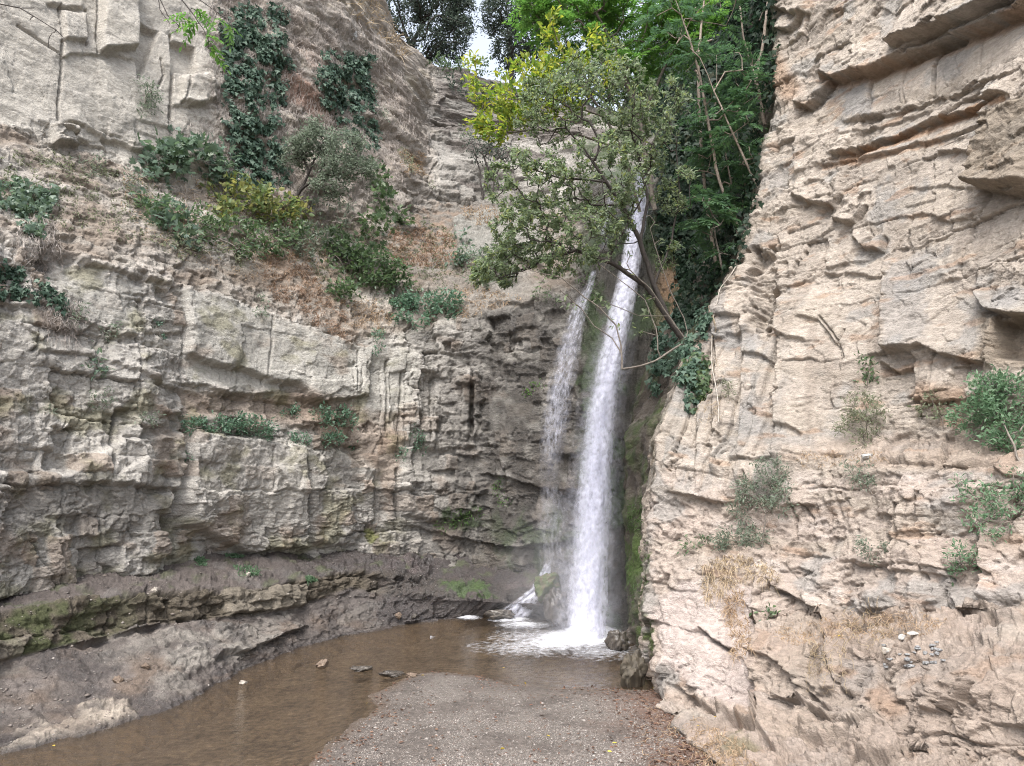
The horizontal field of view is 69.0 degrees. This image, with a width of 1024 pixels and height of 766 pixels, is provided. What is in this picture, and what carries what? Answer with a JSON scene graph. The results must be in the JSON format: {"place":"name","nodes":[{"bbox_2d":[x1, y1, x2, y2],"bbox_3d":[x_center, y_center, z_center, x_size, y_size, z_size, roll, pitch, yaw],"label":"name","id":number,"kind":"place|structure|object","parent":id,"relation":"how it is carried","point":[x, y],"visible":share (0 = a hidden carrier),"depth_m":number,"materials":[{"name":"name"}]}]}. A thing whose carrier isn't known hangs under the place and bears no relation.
{"place":"outdoors","nodes":[
{"label":"outdoors","id":0,"kind":"place"},
{"bbox_2d":[0,560,439,744],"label":"gravel","id":1,"kind":"structure","parent":0,"point":[87,694],"depth_m":14.72,"materials":[{"name":"grey gravel"}]},
{"bbox_2d":[0,549,608,765],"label":"rock shelf","id":2,"kind":"object","parent":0,"point":[463,587],"visible":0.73,"depth_m":17.41,"materials":[{"name":"grey stone"}]},
{"bbox_2d":[194,551,317,582],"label":"green grass","id":3,"kind":"structure","parent":2,"relation":"on","point":[310,578],"depth_m":21.41,"materials":[{"name":"green plant"}]},
{"bbox_2d":[0,616,652,765],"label":"stream","id":4,"kind":"structure","parent":0,"point":[339,701],"depth_m":16.14,"materials":[{"name":"liquid"}]},
{"bbox_2d":[316,659,328,668],"bbox_3d":[-4.598,6.802,18.033,0.295,0.252,0.301,0,-9,0],"label":"stone","id":5,"kind":"object","parent":4,"relation":"on","point":[322,664],"visible":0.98,"depth_m":17.97,"materials":[{"name":"beige stone"}]},
{"bbox_2d":[349,665,372,671],"bbox_3d":[-3.571,6.777,17.690,0.566,0.148,0.502,0,-9,0],"label":"stone","id":6,"kind":"object","parent":4,"relation":"on","point":[361,668],"visible":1,"depth_m":17.57,"materials":[{"name":"grey stone"}]},
{"bbox_2d":[379,670,404,678],"bbox_3d":[-2.776,6.695,17.169,0.620,0.164,0.469,0,-9,0],"label":"stone","id":7,"kind":"object","parent":4,"relation":"in","point":[391,673],"visible":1,"depth_m":17.06,"materials":[{"name":"grey stone"}]},
{"bbox_2d":[483,609,515,620],"bbox_3d":[-0.361,7.805,25.019,1.048,0.394,0.897,-6,-10,32],"label":"boulder","id":8,"kind":"object","parent":4,"relation":"in","point":[499,614],"visible":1,"depth_m":24.83,"materials":[{"name":"stone"}]},
{"bbox_2d":[464,615,615,646],"bbox_3d":[0.592,7.425,22.340,6.043,0.214,7.618,0,-9,0],"label":"foam","id":9,"kind":"object","parent":4,"relation":"on","point":[566,637],"visible":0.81,"depth_m":21.33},
{"bbox_2d":[543,586,571,629],"bbox_3d":[1.399,7.060,23.366,0.784,1.318,0.765,5,-10,-29],"label":"boulder","id":10,"kind":"object","parent":4,"relation":"on","point":[556,610],"visible":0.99,"depth_m":23.18,"materials":[{"name":"stone"}]},
{"bbox_2d":[604,629,628,653],"bbox_3d":[2.833,6.941,19.950,0.492,0.665,0.607,6,-11,-35],"label":"boulder","id":11,"kind":"object","parent":4,"relation":"on","point":[616,640],"visible":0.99,"depth_m":19.82,"materials":[{"name":"stone"}]},
{"bbox_2d":[620,649,647,689],"bbox_3d":[2.600,6.300,16.245,0.580,0.909,0.534,7,-11,-36],"label":"boulder","id":12,"kind":"object","parent":4,"relation":"on","point":[633,669],"visible":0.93,"depth_m":16.13,"materials":[{"name":"grey stone"}]},
{"bbox_2d":[0,0,726,634],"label":"cliff face","id":13,"kind":"object","parent":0,"point":[86,488],"visible":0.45,"depth_m":25.57},
{"bbox_2d":[0,175,60,239],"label":"ivy","id":14,"kind":"object","parent":13,"relation":"attached to","point":[20,198],"visible":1,"depth_m":19.61,"materials":[{"name":"green plant"}]},
{"bbox_2d":[0,3,63,46],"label":"hanging branch","id":15,"kind":"object","parent":13,"relation":"on","point":[21,8],"visible":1,"depth_m":12.05,"materials":[{"name":"brown plant"}]},
{"bbox_2d":[0,258,69,316],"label":"ivy","id":16,"kind":"object","parent":13,"relation":"attached to","point":[17,291],"visible":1,"depth_m":17.90,"materials":[{"name":"green plant"}]},
{"bbox_2d":[42,159,113,179],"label":"slope shrub","id":17,"kind":"object","parent":13,"relation":"on","point":[53,163],"visible":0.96,"depth_m":22.03,"materials":[{"name":"green plant"}]},
{"bbox_2d":[64,300,91,327],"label":"crack plant","id":18,"kind":"object","parent":13,"relation":"attached to","point":[80,314],"visible":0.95,"depth_m":18.61,"materials":[{"name":"green plant"}]},
{"bbox_2d":[81,340,115,379],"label":"crack plant","id":19,"kind":"object","parent":13,"relation":"attached to","point":[106,369],"visible":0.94,"depth_m":18.82,"materials":[{"name":"green plant"}]},
{"bbox_2d":[88,386,117,410],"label":"crack plant","id":20,"kind":"object","parent":13,"relation":"attached to","point":[94,395],"visible":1,"depth_m":18.62,"materials":[{"name":"green plant"}]},
{"bbox_2d":[70,150,141,193],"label":"twiggy shrub","id":21,"kind":"object","parent":13,"relation":"on","point":[106,174],"visible":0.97,"depth_m":23.33,"materials":[{"name":"green plant"}]},
{"bbox_2d":[98,321,123,341],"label":"crack plant","id":22,"kind":"object","parent":13,"relation":"attached to","point":[114,326],"visible":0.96,"depth_m":19.46,"materials":[{"name":"green plant"}]},
{"bbox_2d":[5,107,227,357],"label":"vine stems","id":23,"kind":"object","parent":13,"relation":"attached to","point":[59,319],"visible":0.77,"depth_m":18.67,"materials":[{"name":"brown plant"}]},
{"bbox_2d":[133,74,163,117],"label":"grey shrub","id":24,"kind":"object","parent":13,"relation":"attached to","point":[147,85],"visible":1,"depth_m":26.10,"materials":[{"name":"green plant"}]},
{"bbox_2d":[134,407,166,427],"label":"crack plant","id":25,"kind":"object","parent":13,"relation":"attached to","point":[153,423],"visible":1,"depth_m":19.42,"materials":[{"name":"green plant"}]},
{"bbox_2d":[131,190,175,218],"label":"dark shrub","id":26,"kind":"object","parent":13,"relation":"on","point":[156,208],"visible":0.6,"depth_m":23.46,"materials":[{"name":"green plant"}]},
{"bbox_2d":[128,183,205,250],"bbox_3d":[-11.145,-5.143,23.840,2.776,2.616,1.680,-1,-9,6],"label":"fig shrub","id":27,"kind":"object","parent":13,"relation":"on","point":[171,218],"visible":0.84,"depth_m":23.72,"materials":[{"name":"green plant"}]},
{"bbox_2d":[129,124,254,194],"bbox_3d":[-11.696,-7.819,26.739,2.634,3.000,4.059,-6,-11,34],"label":"fig shrub","id":28,"kind":"object","parent":13,"relation":"on","point":[179,146],"visible":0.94,"depth_m":26.05,"materials":[{"name":"green plant"}]},
{"bbox_2d":[164,0,241,74],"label":"hanging branch","id":29,"kind":"object","parent":13,"relation":"on","point":[212,50],"visible":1,"depth_m":13.13,"materials":[{"name":"green plant"}]},
{"bbox_2d":[161,232,247,266],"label":"terrace shrub","id":30,"kind":"object","parent":13,"relation":"on","point":[190,253],"visible":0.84,"depth_m":23.58,"materials":[{"name":"green plant"}]},
{"bbox_2d":[180,410,251,435],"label":"ledge bush","id":31,"kind":"object","parent":13,"relation":"on","point":[225,426],"visible":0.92,"depth_m":21.77,"materials":[{"name":"green plant"}]},
{"bbox_2d":[0,148,469,299],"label":"ground cover","id":32,"kind":"object","parent":13,"relation":"on","point":[72,193],"visible":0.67,"depth_m":24.11,"materials":[{"name":"green plant"}]},
{"bbox_2d":[177,200,312,260],"bbox_3d":[-9.222,-5.318,26.327,2.888,2.664,5.804,-5,-10,30],"label":"green shrub","id":33,"kind":"object","parent":13,"relation":"on","point":[207,218],"visible":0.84,"depth_m":25.73,"materials":[{"name":"green plant"}]},
{"bbox_2d":[230,410,279,440],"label":"ledge bush","id":34,"kind":"object","parent":13,"relation":"on","point":[268,430],"visible":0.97,"depth_m":22.95,"materials":[{"name":"green plant"}]},
{"bbox_2d":[196,170,314,230],"bbox_3d":[-9.396,-6.407,28.087,2.683,2.816,4.897,-9,-12,44],"label":"yellow shrub","id":35,"kind":"object","parent":13,"relation":"on","point":[261,195],"visible":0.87,"depth_m":27.52,"materials":[{"name":"green plant"}]},
{"bbox_2d":[216,0,296,195],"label":"ivy","id":36,"kind":"object","parent":13,"relation":"attached to","point":[254,151],"visible":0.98,"depth_m":30.25,"materials":[{"name":"green plant"}]},
{"bbox_2d":[251,289,270,319],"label":"rim plant","id":37,"kind":"object","parent":13,"relation":"on","point":[262,300],"visible":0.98,"depth_m":24.59,"materials":[{"name":"green plant"}]},
{"bbox_2d":[279,401,302,417],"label":"ledge bush","id":38,"kind":"object","parent":13,"relation":"on","point":[292,411],"visible":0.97,"depth_m":24.58,"materials":[{"name":"green plant"}]},
{"bbox_2d":[284,430,311,448],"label":"ledge bush","id":39,"kind":"object","parent":13,"relation":"on","point":[293,437],"visible":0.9,"depth_m":24.25,"materials":[{"name":"green plant"}]},
{"bbox_2d":[270,217,336,260],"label":"terrace shrub","id":40,"kind":"object","parent":13,"relation":"on","point":[311,255],"visible":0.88,"depth_m":28.24,"materials":[{"name":"green plant"}]},
{"bbox_2d":[259,248,354,339],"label":"dry grass","id":41,"kind":"structure","parent":13,"relation":"on","point":[318,302],"depth_m":26.97,"materials":[{"name":"orange plant"}]},
{"bbox_2d":[178,0,453,251],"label":"vine stems","id":42,"kind":"object","parent":13,"relation":"attached to","point":[309,110],"visible":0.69,"depth_m":33.24,"materials":[{"name":"brown plant"}]},
{"bbox_2d":[276,113,381,211],"bbox_3d":[-7.342,-8.846,29.544,4.424,3.822,2.319,0,-9,0],"label":"tree","id":43,"kind":"object","parent":13,"relation":"on","point":[302,143],"visible":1,"depth_m":29.34,"materials":[{"name":"green plant"}]},
{"bbox_2d":[303,194,355,228],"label":"terrace shrub","id":44,"kind":"object","parent":13,"relation":"on","point":[332,208],"visible":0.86,"depth_m":30.94,"materials":[{"name":"green plant"}]},
{"bbox_2d":[308,400,359,430],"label":"ledge bush","id":45,"kind":"object","parent":13,"relation":"on","point":[343,413],"visible":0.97,"depth_m":25.49,"materials":[{"name":"green plant"}]},
{"bbox_2d":[321,427,346,447],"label":"ledge bush","id":46,"kind":"object","parent":13,"relation":"on","point":[335,434],"visible":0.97,"depth_m":25.14,"materials":[{"name":"green plant"}]},
{"bbox_2d":[313,48,382,152],"bbox_3d":[-7.509,-13.608,35.008,1.800,6.808,5.047,-3,-10,21],"label":"ivy","id":47,"kind":"object","parent":13,"relation":"attached to","point":[362,72],"visible":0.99,"depth_m":35.42,"materials":[{"name":"green plant"}]},
{"bbox_2d":[313,220,420,306],"bbox_3d":[-5.632,-4.561,29.467,4.250,3.695,2.900,4,-10,-26],"label":"dark bramble","id":48,"kind":"object","parent":13,"relation":"on","point":[385,267],"visible":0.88,"depth_m":29.46,"materials":[{"name":"green plant"}]},
{"bbox_2d":[337,0,415,66],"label":"dry grass","id":49,"kind":"structure","parent":13,"relation":"on","point":[368,22],"depth_m":40.67,"materials":[{"name":"plant"}]},
{"bbox_2d":[370,327,385,356],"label":"hanging plant","id":50,"kind":"object","parent":13,"relation":"attached to","point":[376,334],"visible":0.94,"depth_m":27.70,"materials":[{"name":"green plant"}]},
{"bbox_2d":[351,156,415,262],"bbox_3d":[-5.780,-7.549,32.450,2.978,6.282,4.686,0,-9,0],"label":"sapling","id":51,"kind":"object","parent":13,"relation":"on","point":[381,214],"visible":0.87,"depth_m":33.38,"materials":[{"name":"green plant"}]},
{"bbox_2d":[397,147,419,171],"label":"shrub","id":52,"kind":"object","parent":13,"relation":"on","point":[408,160],"visible":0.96,"depth_m":36.79,"materials":[{"name":"green plant"}]},
{"bbox_2d":[377,285,465,331],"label":"bramble","id":53,"kind":"object","parent":13,"relation":"on","point":[409,298],"visible":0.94,"depth_m":29.18,"materials":[{"name":"green plant"}]},
{"bbox_2d":[386,224,456,268],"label":"dry grass","id":54,"kind":"structure","parent":13,"relation":"on","point":[425,244],"depth_m":33.01,"materials":[{"name":"orange plant"}]},
{"bbox_2d":[340,283,521,332],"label":"dry grass","id":55,"kind":"structure","parent":13,"relation":"on","point":[468,294],"depth_m":28.85,"materials":[{"name":"brown plant"}]},
{"bbox_2d":[386,0,480,67],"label":"skyline tree","id":56,"kind":"object","parent":13,"relation":"on","point":[454,22],"visible":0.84,"depth_m":47.64,"materials":[{"name":"green plant"}]},
{"bbox_2d":[418,45,457,73],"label":"rim shrub","id":57,"kind":"object","parent":13,"relation":"on","point":[441,60],"visible":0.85,"depth_m":46.20,"materials":[{"name":"green plant"}]},
{"bbox_2d":[399,149,510,224],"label":"dry grass","id":58,"kind":"structure","parent":13,"relation":"on","point":[418,162],"depth_m":36.63,"materials":[{"name":"brown plant"}]},
{"bbox_2d":[433,507,483,532],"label":"fern","id":59,"kind":"object","parent":13,"relation":"on","point":[458,520],"visible":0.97,"depth_m":27.25,"materials":[{"name":"green plant"}]},
{"bbox_2d":[445,225,480,270],"bbox_3d":[-2.134,-5.907,32.919,1.698,2.698,2.408,0,-9,0],"label":"leafy sapling","id":60,"kind":"object","parent":13,"relation":"on","point":[462,257],"visible":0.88,"depth_m":32.22,"materials":[{"name":"green plant"}]},
{"bbox_2d":[444,68,493,111],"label":"rim shrub","id":61,"kind":"object","parent":13,"relation":"on","point":[458,83],"visible":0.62,"depth_m":45.47,"materials":[{"name":"green plant"}]},
{"bbox_2d":[448,50,503,79],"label":"rim shrub","id":62,"kind":"object","parent":13,"relation":"on","point":[480,70],"visible":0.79,"depth_m":46.96,"materials":[{"name":"green plant"}]},
{"bbox_2d":[462,133,514,199],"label":"thin shrub","id":63,"kind":"object","parent":13,"relation":"on","point":[501,157],"visible":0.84,"depth_m":39.72,"materials":[{"name":"green plant"}]},
{"bbox_2d":[462,243,517,290],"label":"pale shrub","id":64,"kind":"object","parent":13,"relation":"on","point":[479,254],"visible":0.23,"depth_m":31.19,"materials":[{"name":"green plant"}]},
{"bbox_2d":[476,0,569,84],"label":"skyline tree","id":65,"kind":"object","parent":13,"relation":"on","point":[508,35],"visible":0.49,"depth_m":48.54,"materials":[{"name":"green plant"}]},
{"bbox_2d":[512,566,550,615],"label":"cascade","id":66,"kind":"object","parent":13,"relation":"on","point":[529,595],"visible":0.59,"depth_m":25.30,"materials":[{"name":"liquid"}]},
{"bbox_2d":[534,572,560,603],"bbox_3d":[1.192,6.826,24.886,0.919,0.996,1.036,0,-9,0],"label":"boulder","id":67,"kind":"object","parent":13,"relation":"on","point":[544,583],"visible":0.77,"depth_m":24.61,"materials":[{"name":"stone"}]},
{"bbox_2d":[575,272,600,299],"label":"fern","id":68,"kind":"object","parent":13,"relation":"on","point":[587,282],"visible":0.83,"depth_m":27.58,"materials":[{"name":"green plant"}]},
{"bbox_2d":[527,2,654,110],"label":"skyline tree","id":69,"kind":"object","parent":13,"relation":"on","point":[609,97],"visible":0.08,"depth_m":48.73,"materials":[{"name":"green plant"}]},
{"bbox_2d":[571,173,645,639],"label":"waterfall","id":70,"kind":"structure","parent":13,"relation":"on","point":[590,614],"depth_m":23.07,"materials":[{"name":"white liquid"}]},
{"bbox_2d":[643,0,780,325],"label":"ivy","id":71,"kind":"object","parent":13,"relation":"attached to","point":[686,271],"visible":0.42,"depth_m":26.62,"materials":[{"name":"green plant"}]},
{"bbox_2d":[106,619,716,765],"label":"gravel bank","id":72,"kind":"structure","parent":0,"point":[534,689],"depth_m":14.44,"materials":[{"name":"grey gravel"}]},
{"bbox_2d":[293,669,733,765],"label":"fallen leaves","id":73,"kind":"object","parent":72,"relation":"on","point":[649,715],"depth_m":12.28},
{"bbox_2d":[388,0,660,110],"label":"sky","id":74,"kind":"structure","parent":0,"point":[482,43],"materials":[{"name":"white"}]},
{"bbox_2d":[622,0,1023,765],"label":"rock wall","id":75,"kind":"structure","parent":0,"point":[886,226],"depth_m":14.78,"materials":[{"name":"beige stone"}]},
{"bbox_2d":[460,5,640,212],"bbox_3d":[1.262,-7.902,20.703,5.533,5.546,1.938,2,-9,-14],"label":"tree","id":76,"kind":"object","parent":75,"relation":"on","point":[505,109],"visible":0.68,"depth_m":20.39,"materials":[{"name":"green plant"}]},
{"bbox_2d":[467,36,700,369],"bbox_3d":[2.301,-4.688,19.611,6.739,9.045,3.228,4,-10,-26],"label":"tree","id":77,"kind":"object","parent":75,"relation":"on","point":[620,197],"visible":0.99,"depth_m":19.29,"materials":[{"name":"green plant"}]},
{"bbox_2d":[502,0,731,210],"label":"tree of heaven","id":78,"kind":"object","parent":75,"relation":"on","point":[605,13],"visible":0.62,"depth_m":25.53,"materials":[{"name":"green plant"}]},
{"bbox_2d":[621,500,649,608],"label":"moss","id":79,"kind":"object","parent":75,"relation":"on","point":[630,517],"depth_m":21.29,"materials":[{"name":"green plant"}]},
{"bbox_2d":[644,302,712,414],"bbox_3d":[4.774,-0.779,21.345,1.718,4.287,7.478,-1,-9,3],"label":"ivy","id":80,"kind":"object","parent":75,"relation":"attached to","point":[665,366],"visible":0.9,"depth_m":20.28,"materials":[{"name":"green plant"}]},
{"bbox_2d":[676,534,710,555],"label":"shrub","id":81,"kind":"object","parent":75,"relation":"on","point":[699,543],"visible":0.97,"depth_m":15.78,"materials":[{"name":"green plant"}]},
{"bbox_2d":[627,0,776,234],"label":"tree of heaven","id":82,"kind":"object","parent":75,"relation":"on","point":[733,92],"visible":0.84,"depth_m":22.04,"materials":[{"name":"green plant"}]},
{"bbox_2d":[694,0,716,262],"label":"bare tree","id":83,"kind":"object","parent":75,"relation":"on","point":[701,145],"visible":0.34,"depth_m":23.15,"materials":[{"name":"brown plant"}]},
{"bbox_2d":[668,194,744,276],"bbox_3d":[5.673,-4.194,21.301,2.367,2.291,2.310,0,-9,0],"label":"tree of heaven","id":84,"kind":"object","parent":75,"relation":"on","point":[706,227],"visible":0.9,"depth_m":21.19,"materials":[{"name":"green plant"}]},
{"bbox_2d":[672,55,759,235],"bbox_3d":[6.529,-7.371,22.445,2.792,6.139,2.957,-9,-12,44],"label":"tree of heaven","id":85,"kind":"object","parent":75,"relation":"on","point":[699,161],"visible":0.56,"depth_m":22.23,"materials":[{"name":"green plant"}]},
{"bbox_2d":[688,588,758,765],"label":"dry grass","id":86,"kind":"structure","parent":75,"relation":"on","point":[729,610],"depth_m":12.97,"materials":[{"name":"beige plant"}]},
{"bbox_2d":[711,266,735,422],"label":"vine","id":87,"kind":"object","parent":75,"relation":"hanging from","point":[711,348],"visible":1,"depth_m":18.04,"materials":[{"name":"plant"}]},
{"bbox_2d":[718,378,736,399],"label":"shrub","id":88,"kind":"object","parent":75,"relation":"attached to","point":[727,386],"visible":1,"depth_m":17.07,"materials":[{"name":"green plant"}]},
{"bbox_2d":[690,40,773,185],"bbox_3d":[6.509,-7.576,21.153,2.847,4.739,1.820,7,-12,-39],"label":"tree of heaven","id":89,"kind":"object","parent":75,"relation":"on","point":[736,143],"visible":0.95,"depth_m":21.14,"materials":[{"name":"green plant"}]},
{"bbox_2d":[695,554,782,608],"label":"dry grass","id":90,"kind":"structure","parent":75,"relation":"on","point":[734,567],"depth_m":14.83,"materials":[{"name":"plant"}]},
{"bbox_2d":[706,455,798,552],"bbox_3d":[4.969,2.544,15.286,1.902,2.208,1.264,-5,-10,31],"label":"shrub","id":91,"kind":"object","parent":75,"relation":"attached to","point":[757,501],"visible":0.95,"depth_m":15.12,"materials":[{"name":"green plant"}]},
{"bbox_2d":[738,0,767,125],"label":"bare tree","id":92,"kind":"object","parent":75,"relation":"on","point":[763,119],"visible":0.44,"depth_m":22.81,"materials":[{"name":"brown plant"}]},
{"bbox_2d":[749,602,779,625],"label":"small plant","id":93,"kind":"object","parent":75,"relation":"attached to","point":[771,612],"visible":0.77,"depth_m":13.71,"materials":[{"name":"green plant"}]},
{"bbox_2d":[689,306,894,694],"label":"vine stems","id":94,"kind":"object","parent":75,"relation":"attached to","point":[812,653],"visible":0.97,"depth_m":11.81,"materials":[{"name":"plant"}]},
{"bbox_2d":[795,449,885,467],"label":"dry grass","id":95,"kind":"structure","parent":75,"relation":"on","point":[826,456],"depth_m":14.56,"materials":[{"name":"beige plant"}]},
{"bbox_2d":[839,459,876,494],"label":"shrub","id":96,"kind":"object","parent":75,"relation":"attached to","point":[871,480],"visible":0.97,"depth_m":13.67,"materials":[{"name":"green plant"}]},
{"bbox_2d":[773,610,946,649],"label":"dry grass","id":97,"kind":"structure","parent":75,"relation":"on","point":[916,628],"depth_m":11.88,"materials":[{"name":"beige plant"}]},
{"bbox_2d":[831,383,892,451],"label":"shrub","id":98,"kind":"object","parent":75,"relation":"on","point":[861,415],"visible":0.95,"depth_m":14.50,"materials":[{"name":"green plant"}]},
{"bbox_2d":[853,350,878,386],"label":"shrub","id":99,"kind":"object","parent":75,"relation":"attached to","point":[868,373],"visible":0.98,"depth_m":15.12,"materials":[{"name":"green plant"}]},
{"bbox_2d":[852,535,889,566],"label":"shrub","id":100,"kind":"object","parent":75,"relation":"attached to","point":[860,541],"visible":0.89,"depth_m":12.62,"materials":[{"name":"green plant"}]},
{"bbox_2d":[907,388,952,436],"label":"shrub","id":101,"kind":"object","parent":75,"relation":"attached to","point":[927,406],"visible":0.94,"depth_m":13.73,"materials":[{"name":"green plant"}]},
{"bbox_2d":[935,364,1023,460],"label":"shrub","id":102,"kind":"object","parent":75,"relation":"attached to","point":[1006,436],"visible":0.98,"depth_m":12.43,"materials":[{"name":"green plant"}]},
{"bbox_2d":[942,465,1023,585],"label":"shrub","id":103,"kind":"object","parent":75,"relation":"attached to","point":[1001,512],"visible":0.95,"depth_m":11.24,"materials":[{"name":"green plant"}]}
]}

